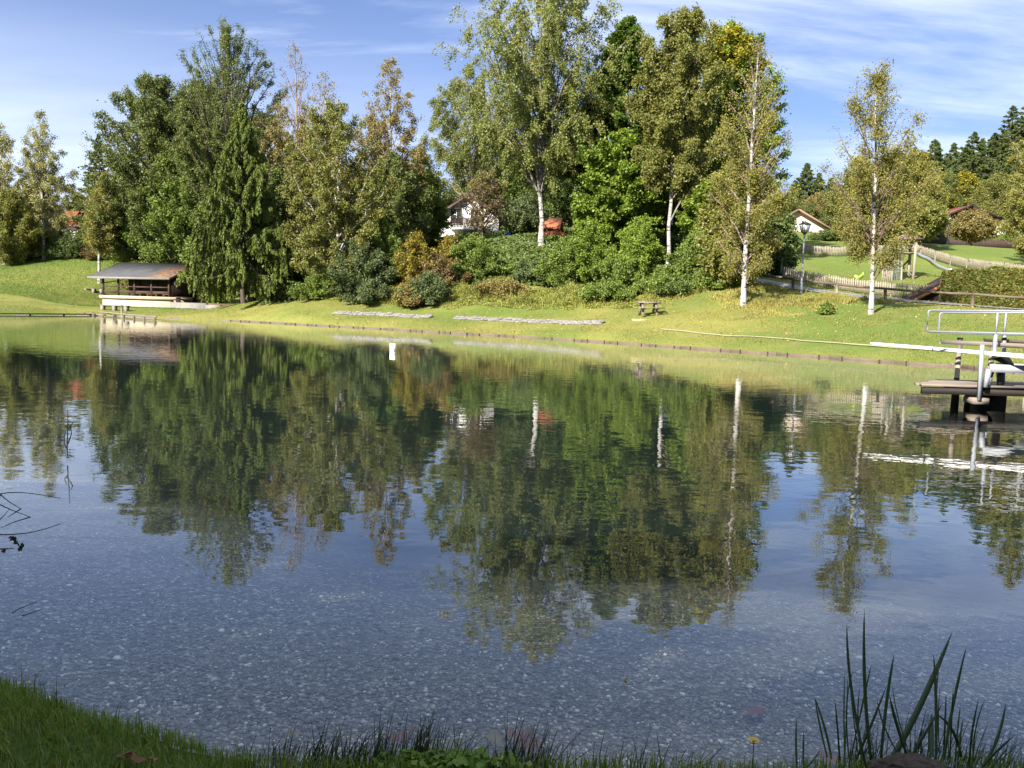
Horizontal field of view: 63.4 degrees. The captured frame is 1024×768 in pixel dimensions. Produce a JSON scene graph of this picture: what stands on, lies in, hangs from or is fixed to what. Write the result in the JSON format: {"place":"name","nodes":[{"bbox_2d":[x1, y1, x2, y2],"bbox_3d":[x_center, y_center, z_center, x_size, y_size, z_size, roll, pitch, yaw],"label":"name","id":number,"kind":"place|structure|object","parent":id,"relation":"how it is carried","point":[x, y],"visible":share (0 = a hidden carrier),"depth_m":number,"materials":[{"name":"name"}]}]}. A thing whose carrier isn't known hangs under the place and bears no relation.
{"place":"outdoors","nodes":[
{"label":"outdoors","id":0,"kind":"place"},
{"bbox_2d":[0,254,194,308],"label":"slope grass","id":1,"kind":"structure","parent":0,"point":[31,280],"depth_m":77.41,"materials":[{"name":"green plant"}]},
{"bbox_2d":[0,315,1023,494],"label":"water","id":2,"kind":"structure","parent":0,"point":[118,385],"depth_m":15.56,"materials":[{"name":"liquid"}]},
{"bbox_2d":[285,714,392,767],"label":"rush tuft","id":3,"kind":"object","parent":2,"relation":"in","point":[336,748],"visible":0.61,"depth_m":3.20,"materials":[{"name":"green plant"}]},
{"bbox_2d":[337,701,449,767],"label":"rush tuft","id":4,"kind":"object","parent":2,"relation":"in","point":[417,747],"visible":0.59,"depth_m":3.19,"materials":[{"name":"green plant"}]},
{"bbox_2d":[414,713,490,766],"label":"rush tuft","id":5,"kind":"object","parent":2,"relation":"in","point":[439,741],"visible":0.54,"depth_m":3.19,"materials":[{"name":"green plant"}]},
{"bbox_2d":[483,711,593,767],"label":"rush tuft","id":6,"kind":"object","parent":2,"relation":"in","point":[522,750],"visible":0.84,"depth_m":3.22,"materials":[{"name":"green plant"}]},
{"bbox_2d":[886,701,982,767],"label":"rush tuft","id":7,"kind":"object","parent":2,"relation":"in","point":[920,747],"visible":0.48,"depth_m":3.30,"materials":[{"name":"green plant"}]},
{"bbox_2d":[914,337,1023,494],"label":"timber stage","id":8,"kind":"object","parent":2,"relation":"in","point":[994,394],"visible":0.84,"depth_m":16.41,"materials":[{"name":"brown wood"}]},
{"bbox_2d":[870,309,1023,400],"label":"diving board","id":9,"kind":"object","parent":8,"relation":"on","point":[1003,366],"visible":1,"depth_m":15.92,"materials":[{"name":"metal"}]},
{"bbox_2d":[0,227,1023,767],"bbox_3d":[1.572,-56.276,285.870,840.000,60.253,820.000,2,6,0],"label":"ground","id":10,"kind":"structure","parent":0,"point":[784,343],"depth_m":45.30,"materials":[{"name":"green plant"}]},
{"bbox_2d":[0,122,44,264],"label":"birch tree","id":11,"kind":"object","parent":10,"relation":"on","point":[4,145],"visible":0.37,"depth_m":85.85,"materials":[{"name":"green plant"}]},
{"bbox_2d":[0,187,45,265],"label":"broad tree","id":12,"kind":"object","parent":10,"relation":"on","point":[15,239],"visible":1,"depth_m":84.30,"materials":[{"name":"green plant"}]},
{"bbox_2d":[4,109,80,259],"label":"birch tree","id":13,"kind":"object","parent":10,"relation":"on","point":[41,177],"visible":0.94,"depth_m":85.94,"materials":[{"name":"green plant"}]},
{"bbox_2d":[35,229,87,257],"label":"shrub","id":14,"kind":"object","parent":10,"relation":"on","point":[69,247],"visible":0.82,"depth_m":86.24,"materials":[{"name":"green plant"}]},
{"bbox_2d":[67,133,110,234],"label":"spruce tree","id":15,"kind":"object","parent":10,"relation":"on","point":[99,168],"visible":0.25,"depth_m":95.76,"materials":[{"name":"green plant"}]},
{"bbox_2d":[78,170,119,283],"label":"birch tree","id":16,"kind":"object","parent":10,"relation":"on","point":[99,238],"visible":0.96,"depth_m":77.54,"materials":[{"name":"green plant"}]},
{"bbox_2d":[107,199,152,265],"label":"broad tree","id":17,"kind":"object","parent":10,"relation":"on","point":[118,251],"visible":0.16,"depth_m":81.06,"materials":[{"name":"green plant"}]},
{"bbox_2d":[68,70,210,262],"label":"broad tree","id":18,"kind":"object","parent":10,"relation":"on","point":[131,175],"visible":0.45,"depth_m":79.38,"materials":[{"name":"green plant"}]},
{"bbox_2d":[87,262,207,307],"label":"bathing hut","id":19,"kind":"object","parent":10,"relation":"on","point":[151,284],"visible":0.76,"depth_m":71.41,"materials":[{"name":"beige paint"}]},
{"bbox_2d":[140,75,221,261],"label":"broad tree","id":20,"kind":"object","parent":10,"relation":"on","point":[194,116],"visible":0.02,"depth_m":82.19,"materials":[{"name":"green plant"}]},
{"bbox_2d":[120,146,246,293],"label":"broad tree","id":21,"kind":"object","parent":10,"relation":"on","point":[178,225],"visible":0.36,"depth_m":76.93,"materials":[{"name":"green plant"}]},
{"bbox_2d":[158,16,289,293],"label":"ash tree","id":22,"kind":"object","parent":10,"relation":"on","point":[218,124],"visible":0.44,"depth_m":76.22,"materials":[{"name":"green plant"}]},
{"bbox_2d":[176,100,296,303],"bbox_3d":[-20.614,-13.695,63.286,9.309,15.627,8.536,4,6,22],"label":"spruce tree","id":23,"kind":"object","parent":10,"relation":"on","point":[232,232],"visible":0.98,"depth_m":61.89,"materials":[{"name":"green plant"}]},
{"bbox_2d":[253,148,313,266],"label":"broad tree","id":24,"kind":"object","parent":10,"relation":"on","point":[277,175],"visible":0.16,"depth_m":69.37,"materials":[{"name":"green plant"}]},
{"bbox_2d":[250,40,346,227],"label":"birch tree","id":25,"kind":"object","parent":10,"relation":"on","point":[278,143],"visible":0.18,"depth_m":75.17,"materials":[{"name":"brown plant"}]},
{"bbox_2d":[287,273,337,298],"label":"shrub","id":26,"kind":"object","parent":10,"relation":"on","point":[314,288],"visible":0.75,"depth_m":59.83,"materials":[{"name":"green plant"}]},
{"bbox_2d":[280,71,371,229],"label":"birch tree","id":27,"kind":"object","parent":10,"relation":"on","point":[287,135],"visible":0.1,"depth_m":69.61,"materials":[{"name":"green plant"}]},
{"bbox_2d":[274,96,406,280],"bbox_3d":[-12.649,-13.623,60.563,10.165,14.649,9.138,2,6,0],"label":"birch tree","id":28,"kind":"object","parent":10,"relation":"on","point":[324,237],"visible":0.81,"depth_m":59.85,"materials":[{"name":"green plant"}]},
{"bbox_2d":[324,237,397,298],"bbox_3d":[-10.660,-8.181,59.445,5.162,4.756,5.613,1,6,-7],"label":"shrub","id":29,"kind":"object","parent":10,"relation":"on","point":[364,266],"visible":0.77,"depth_m":58.47,"materials":[{"name":"green plant"}]},
{"bbox_2d":[336,281,398,302],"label":"shrub","id":30,"kind":"object","parent":10,"relation":"on","point":[371,295],"visible":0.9,"depth_m":57.97,"materials":[{"name":"green plant"}]},
{"bbox_2d":[332,311,432,317],"bbox_3d":[-8.473,-4.517,54.141,7.525,0.436,0.804,4,6,23],"label":"cobble border","id":31,"kind":"object","parent":10,"relation":"on","point":[390,314],"visible":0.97,"depth_m":54.09,"materials":[{"name":"grey stone"}]},
{"bbox_2d":[362,217,407,286],"bbox_3d":[-9.185,-9.501,61.239,5.404,5.694,5.148,2,6,0],"label":"shrub","id":32,"kind":"object","parent":10,"relation":"on","point":[389,248],"visible":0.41,"depth_m":60.63,"materials":[{"name":"green plant"}]},
{"bbox_2d":[354,56,436,215],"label":"birch tree","id":33,"kind":"object","parent":10,"relation":"on","point":[380,127],"visible":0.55,"depth_m":71.82,"materials":[{"name":"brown plant"}]},
{"bbox_2d":[359,150,434,253],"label":"broad tree","id":34,"kind":"object","parent":10,"relation":"on","point":[405,218],"visible":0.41,"depth_m":69.82,"materials":[{"name":"green plant"}]},
{"bbox_2d":[392,278,424,306],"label":"shrub","id":35,"kind":"object","parent":10,"relation":"on","point":[406,299],"visible":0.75,"depth_m":55.67,"materials":[{"name":"yellow plant"}]},
{"bbox_2d":[391,228,435,287],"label":"shrub","id":36,"kind":"object","parent":10,"relation":"on","point":[413,253],"visible":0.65,"depth_m":58.87,"materials":[{"name":"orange plant"}]},
{"bbox_2d":[397,268,456,304],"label":"shrub","id":37,"kind":"object","parent":10,"relation":"on","point":[430,286],"visible":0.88,"depth_m":55.89,"materials":[{"name":"green plant"}]},
{"bbox_2d":[409,168,456,247],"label":"broad tree","id":38,"kind":"object","parent":10,"relation":"on","point":[439,221],"visible":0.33,"depth_m":76.09,"materials":[{"name":"green plant"}]},
{"bbox_2d":[411,250,471,289],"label":"shrub","id":39,"kind":"object","parent":10,"relation":"on","point":[446,272],"visible":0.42,"depth_m":58.82,"materials":[{"name":"brown plant"}]},
{"bbox_2d":[342,742,552,767],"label":"clover patch","id":40,"kind":"object","parent":10,"relation":"on","point":[450,759],"visible":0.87,"depth_m":3.12,"materials":[{"name":"green plant"}]},
{"bbox_2d":[246,225,685,301],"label":"undergrowth","id":41,"kind":"object","parent":10,"relation":"on","point":[496,239],"visible":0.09,"depth_m":66.92,"materials":[{"name":"green plant"}]},
{"bbox_2d":[417,63,515,202],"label":"birch tree","id":42,"kind":"object","parent":10,"relation":"on","point":[462,166],"visible":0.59,"depth_m":92.48,"materials":[{"name":"green plant"}]},
{"bbox_2d":[441,193,501,236],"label":"white house","id":43,"kind":"structure","parent":10,"relation":"on","point":[459,227],"depth_m":86.55,"materials":[{"name":"paint"}]},
{"bbox_2d":[443,232,507,277],"bbox_3d":[-3.123,-9.368,61.281,5.744,3.739,5.545,2,6,0],"label":"shrub","id":44,"kind":"object","parent":10,"relation":"on","point":[475,256],"visible":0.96,"depth_m":60.26,"materials":[{"name":"green plant"}]},
{"bbox_2d":[450,167,509,236],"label":"apple tree","id":45,"kind":"object","parent":10,"relation":"on","point":[478,210],"visible":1,"depth_m":76.53,"materials":[{"name":"brown plant"}]},
{"bbox_2d":[470,277,535,296],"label":"shrub","id":46,"kind":"object","parent":10,"relation":"on","point":[499,287],"visible":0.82,"depth_m":55.57,"materials":[{"name":"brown plant"}]},
{"bbox_2d":[297,274,719,310],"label":"wild herbs","id":47,"kind":"object","parent":10,"relation":"on","point":[564,296],"visible":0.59,"depth_m":54.34,"materials":[{"name":"green plant"}]},
{"bbox_2d":[0,314,1023,767],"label":"lake bed","id":48,"kind":"object","parent":10,"relation":"on","point":[546,526],"visible":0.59,"depth_m":8.42,"materials":[{"name":"gravel"}]},
{"bbox_2d":[0,476,1023,767],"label":"pebbles","id":49,"kind":"object","parent":48,"relation":"on","point":[558,740],"visible":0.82,"depth_m":4.53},
{"bbox_2d":[0,674,1023,767],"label":"bank grass","id":50,"kind":"structure","parent":10,"relation":"on","point":[19,694],"depth_m":3.11,"materials":[{"name":"green plant"}]},
{"bbox_2d":[236,725,339,767],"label":"rush tuft","id":51,"kind":"object","parent":50,"relation":"in","point":[292,753],"visible":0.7,"depth_m":3.22,"materials":[{"name":"green plant"}]},
{"bbox_2d":[912,646,966,759],"bbox_3d":[1.651,1.206,3.150,0.190,0.489,0.138,-1,6,-22],"label":"iris plant","id":52,"kind":"object","parent":50,"relation":"on","point":[950,729],"visible":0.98,"depth_m":3.11,"materials":[{"name":"green plant"}]},
{"bbox_2d":[0,256,1023,365],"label":"lawn tufts","id":53,"kind":"object","parent":10,"relation":"on","point":[843,317],"visible":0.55,"depth_m":42.35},
{"bbox_2d":[5,273,1023,344],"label":"leaf litter","id":54,"kind":"object","parent":10,"relation":"on","point":[675,311],"visible":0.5,"depth_m":44.40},
{"bbox_2d":[480,158,553,227],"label":"broad tree","id":55,"kind":"object","parent":10,"relation":"on","point":[515,187],"visible":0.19,"depth_m":95.42,"materials":[{"name":"green plant"}]},
{"bbox_2d":[496,192,552,233],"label":"apple tree","id":56,"kind":"object","parent":10,"relation":"on","point":[522,217],"visible":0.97,"depth_m":76.78,"materials":[{"name":"green plant"}]},
{"bbox_2d":[452,316,604,324],"bbox_3d":[0.886,-3.726,48.668,11.152,0.426,1.259,6,7,40],"label":"cobble border","id":57,"kind":"object","parent":10,"relation":"on","point":[549,321],"visible":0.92,"depth_m":48.63,"materials":[{"name":"grey stone"}]},
{"bbox_2d":[509,256,548,280],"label":"shrub","id":58,"kind":"object","parent":10,"relation":"on","point":[525,273],"visible":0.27,"depth_m":58.70,"materials":[{"name":"green plant"}]},
{"bbox_2d":[431,0,655,245],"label":"birch tree","id":59,"kind":"object","parent":10,"relation":"on","point":[549,159],"visible":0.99,"depth_m":63.92,"materials":[{"name":"green plant"}]},
{"bbox_2d":[530,234,583,287],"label":"shrub","id":60,"kind":"object","parent":10,"relation":"on","point":[560,269],"visible":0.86,"depth_m":56.74,"materials":[{"name":"green plant"}]},
{"bbox_2d":[521,127,593,227],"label":"broad tree","id":61,"kind":"object","parent":10,"relation":"on","point":[559,210],"visible":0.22,"depth_m":90.31,"materials":[{"name":"green plant"}]},
{"bbox_2d":[567,216,617,284],"bbox_3d":[5.256,-9.006,57.242,4.220,5.185,5.274,2,6,0],"label":"shrub","id":62,"kind":"object","parent":10,"relation":"on","point":[588,244],"visible":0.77,"depth_m":56.65,"materials":[{"name":"green plant"}]},
{"bbox_2d":[571,277,639,300],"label":"shrub","id":63,"kind":"object","parent":10,"relation":"on","point":[615,291],"visible":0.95,"depth_m":52.61,"materials":[{"name":"green plant"}]},
{"bbox_2d":[230,320,987,369],"bbox_3d":[-0.609,-2.252,43.240,47.831,0.607,2.932,6,7,41],"label":"plank edging","id":64,"kind":"object","parent":10,"relation":"on","point":[870,359],"visible":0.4,"depth_m":37.23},
{"bbox_2d":[544,15,681,247],"bbox_3d":[9.151,-19.720,66.511,12.993,18.840,10.820,2,6,0],"label":"maple tree","id":65,"kind":"object","parent":10,"relation":"on","point":[626,25],"visible":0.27,"depth_m":64.73,"materials":[{"name":"green plant"}]},
{"bbox_2d":[589,251,653,291],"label":"shrub","id":66,"kind":"object","parent":10,"relation":"on","point":[615,267],"visible":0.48,"depth_m":54.55,"materials":[{"name":"green plant"}]},
{"bbox_2d":[570,127,674,262],"bbox_3d":[8.236,-13.771,61.838,7.956,10.607,8.811,2,6,0],"label":"maple tree","id":67,"kind":"object","parent":10,"relation":"on","point":[611,175],"visible":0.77,"depth_m":60.41,"materials":[{"name":"green plant"}]},
{"bbox_2d":[608,213,665,285],"bbox_3d":[8.406,-8.759,55.727,3.953,5.378,3.722,2,6,0],"label":"shrub","id":68,"kind":"object","parent":10,"relation":"on","point":[642,245],"visible":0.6,"depth_m":54.91,"materials":[{"name":"green plant"}]},
{"bbox_2d":[639,267,682,293],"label":"shrub","id":69,"kind":"object","parent":10,"relation":"on","point":[655,280],"visible":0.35,"depth_m":51.89,"materials":[{"name":"green plant"}]},
{"bbox_2d":[652,275,699,293],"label":"shrub","id":70,"kind":"object","parent":10,"relation":"on","point":[680,284],"visible":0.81,"depth_m":50.39,"materials":[{"name":"green plant"}]},
{"bbox_2d":[623,2,739,264],"bbox_3d":[11.418,-17.099,58.607,7.896,19.086,7.108,5,6,29],"label":"birch tree","id":71,"kind":"object","parent":10,"relation":"on","point":[675,108],"visible":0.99,"depth_m":57.34,"materials":[{"name":"green plant"}]},
{"bbox_2d":[657,229,717,280],"bbox_3d":[11.673,-7.911,52.622,4.681,3.824,4.822,2,6,0],"label":"shrub","id":72,"kind":"object","parent":10,"relation":"on","point":[685,264],"visible":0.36,"depth_m":51.93,"materials":[{"name":"green plant"}]},
{"bbox_2d":[675,179,718,251],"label":"maple tree","id":73,"kind":"object","parent":10,"relation":"on","point":[687,217],"visible":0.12,"depth_m":55.63,"materials":[{"name":"green plant"}]},
{"bbox_2d":[686,267,741,288],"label":"shrub","id":74,"kind":"object","parent":10,"relation":"on","point":[699,278],"visible":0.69,"depth_m":49.90,"materials":[{"name":"green plant"}]},
{"bbox_2d":[671,16,792,242],"bbox_3d":[16.344,-18.653,64.817,11.034,18.697,10.992,2,6,0],"label":"maple tree","id":75,"kind":"object","parent":10,"relation":"on","point":[715,166],"visible":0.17,"depth_m":62.03,"materials":[{"name":"green plant"}]},
{"bbox_2d":[691,155,774,288],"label":"broad tree","id":76,"kind":"object","parent":10,"relation":"on","point":[714,257],"visible":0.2,"depth_m":48.87,"materials":[{"name":"green plant"}]},
{"bbox_2d":[700,23,772,171],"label":"maple tree","id":77,"kind":"object","parent":10,"relation":"on","point":[741,45],"visible":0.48,"depth_m":61.12,"materials":[{"name":"plant"}]},
{"bbox_2d":[703,37,800,305],"bbox_3d":[12.708,-11.071,44.127,5.212,14.511,4.798,4,6,19],"label":"birch tree","id":78,"kind":"object","parent":10,"relation":"on","point":[755,217],"visible":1,"depth_m":43.80,"materials":[{"name":"green plant"}]},
{"bbox_2d":[756,199,806,275],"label":"broad tree","id":79,"kind":"object","parent":10,"relation":"on","point":[790,258],"visible":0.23,"depth_m":54.73,"materials":[{"name":"green plant"}]},
{"bbox_2d":[786,163,822,206],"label":"spruce tree","id":80,"kind":"object","parent":10,"relation":"on","point":[807,187],"visible":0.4,"depth_m":136.72,"materials":[{"name":"green plant"}]},
{"bbox_2d":[786,209,833,232],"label":"house","id":81,"kind":"structure","parent":10,"relation":"on","point":[816,226],"depth_m":106.19,"materials":[{"name":"paint"}]},
{"bbox_2d":[822,158,863,237],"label":"broad tree","id":82,"kind":"object","parent":10,"relation":"on","point":[829,206],"visible":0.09,"depth_m":90.38,"materials":[{"name":"green plant"}]},
{"bbox_2d":[783,266,927,296],"bbox_3d":[21.443,-6.043,50.605,10.093,2.311,0.373,6,7,39],"label":"picket fence","id":83,"kind":"object","parent":10,"relation":"on","point":[854,281],"visible":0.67,"depth_m":51.08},
{"bbox_2d":[843,608,885,767],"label":"iris plant","id":84,"kind":"object","parent":10,"relation":"on","point":[856,716],"visible":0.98,"depth_m":3.13,"materials":[{"name":"green plant"}]},
{"bbox_2d":[815,57,945,313],"bbox_3d":[17.221,-9.126,39.264,5.501,12.179,5.760,2,6,0],"label":"birch tree","id":85,"kind":"object","parent":10,"relation":"on","point":[872,121],"visible":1,"depth_m":38.82,"materials":[{"name":"green plant"}]},
{"bbox_2d":[753,273,1023,306],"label":"log railing","id":86,"kind":"object","parent":10,"relation":"on","point":[885,289],"visible":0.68,"depth_m":44.58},
{"bbox_2d":[834,152,954,244],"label":"broad tree","id":87,"kind":"object","parent":10,"relation":"on","point":[942,195],"visible":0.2,"depth_m":78.99,"materials":[{"name":"green plant"}]},
{"bbox_2d":[791,244,1023,267],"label":"picket fence","id":88,"kind":"object","parent":10,"relation":"on","point":[944,257],"visible":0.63,"depth_m":69.88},
{"bbox_2d":[867,752,951,767],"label":"rock","id":89,"kind":"object","parent":10,"relation":"on","point":[902,760],"visible":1,"depth_m":3.00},
{"bbox_2d":[877,633,951,757],"bbox_3d":[1.502,1.229,3.193,0.480,0.509,0.118,-3,7,-37],"label":"iris plant","id":90,"kind":"object","parent":10,"relation":"on","point":[903,737],"visible":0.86,"depth_m":3.22,"materials":[{"name":"green plant"}]},
{"bbox_2d":[881,235,951,280],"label":"play tower","id":91,"kind":"structure","parent":10,"relation":"on","point":[891,275],"depth_m":59.75,"materials":[{"name":"brown"}]},
{"bbox_2d":[902,277,940,300],"bbox_3d":[25.501,-5.506,47.794,5.577,1.761,1.855,2,6,0],"label":"frame shelter","id":92,"kind":"object","parent":10,"relation":"on","point":[934,285],"visible":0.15,"depth_m":47.29,"materials":[{"name":"brown wood"}]},
{"bbox_2d":[897,195,955,245],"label":"broad tree","id":93,"kind":"object","parent":10,"relation":"on","point":[933,224],"visible":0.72,"depth_m":73.87,"materials":[{"name":"green plant"}]},
{"bbox_2d":[927,138,950,173],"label":"spruce tree","id":94,"kind":"object","parent":10,"relation":"on","point":[937,148],"visible":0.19,"depth_m":134.33,"materials":[{"name":"green plant"}]},
{"bbox_2d":[938,169,974,208],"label":"broad tree","id":95,"kind":"object","parent":10,"relation":"on","point":[949,177],"visible":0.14,"depth_m":121.34,"materials":[{"name":"green plant"}]},
{"bbox_2d":[945,170,987,207],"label":"maple tree","id":96,"kind":"object","parent":10,"relation":"on","point":[962,177],"visible":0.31,"depth_m":121.50,"materials":[{"name":"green plant"}]},
{"bbox_2d":[919,237,1017,247],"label":"board fence","id":97,"kind":"object","parent":10,"relation":"on","point":[991,243],"visible":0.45,"depth_m":93.74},
{"bbox_2d":[954,702,985,767],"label":"iris plant","id":98,"kind":"object","parent":10,"relation":"on","point":[970,747],"visible":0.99,"depth_m":3.12,"materials":[{"name":"green plant"}]},
{"bbox_2d":[944,207,999,245],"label":"bush","id":99,"kind":"object","parent":10,"relation":"on","point":[971,226],"visible":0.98,"depth_m":85.75,"materials":[{"name":"yellow plant"}]},
{"bbox_2d":[948,132,1002,194],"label":"spruce tree","id":100,"kind":"object","parent":10,"relation":"on","point":[973,156],"visible":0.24,"depth_m":130.22,"materials":[{"name":"green plant"}]},
{"bbox_2d":[939,265,1023,307],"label":"hedge","id":101,"kind":"object","parent":10,"relation":"on","point":[1000,280],"visible":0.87,"depth_m":43.39,"materials":[{"name":"green plant"}]},
{"bbox_2d":[962,172,1023,229],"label":"broad tree","id":102,"kind":"object","parent":10,"relation":"on","point":[997,182],"visible":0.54,"depth_m":117.13,"materials":[{"name":"green plant"}]},
{"bbox_2d":[974,105,1023,182],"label":"spruce tree","id":103,"kind":"object","parent":10,"relation":"on","point":[1012,113],"visible":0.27,"depth_m":134.03,"materials":[{"name":"green plant"}]},
{"bbox_2d":[990,110,1023,258],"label":"birch tree","id":104,"kind":"object","parent":10,"relation":"on","point":[1013,221],"visible":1,"depth_m":64.94,"materials":[{"name":"green plant"}]},
{"bbox_2d":[0,0,1023,217],"label":"sky","id":105,"kind":"structure","parent":0,"point":[960,63],"materials":[{"name":"blue"}]},
{"bbox_2d":[707,281,910,320],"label":"long grass","id":106,"kind":"structure","parent":0,"point":[768,302],"depth_m":44.77,"materials":[{"name":"green plant"}]},
{"bbox_2d":[751,278,1023,309],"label":"path","id":107,"kind":"structure","parent":0,"point":[782,284],"depth_m":47.23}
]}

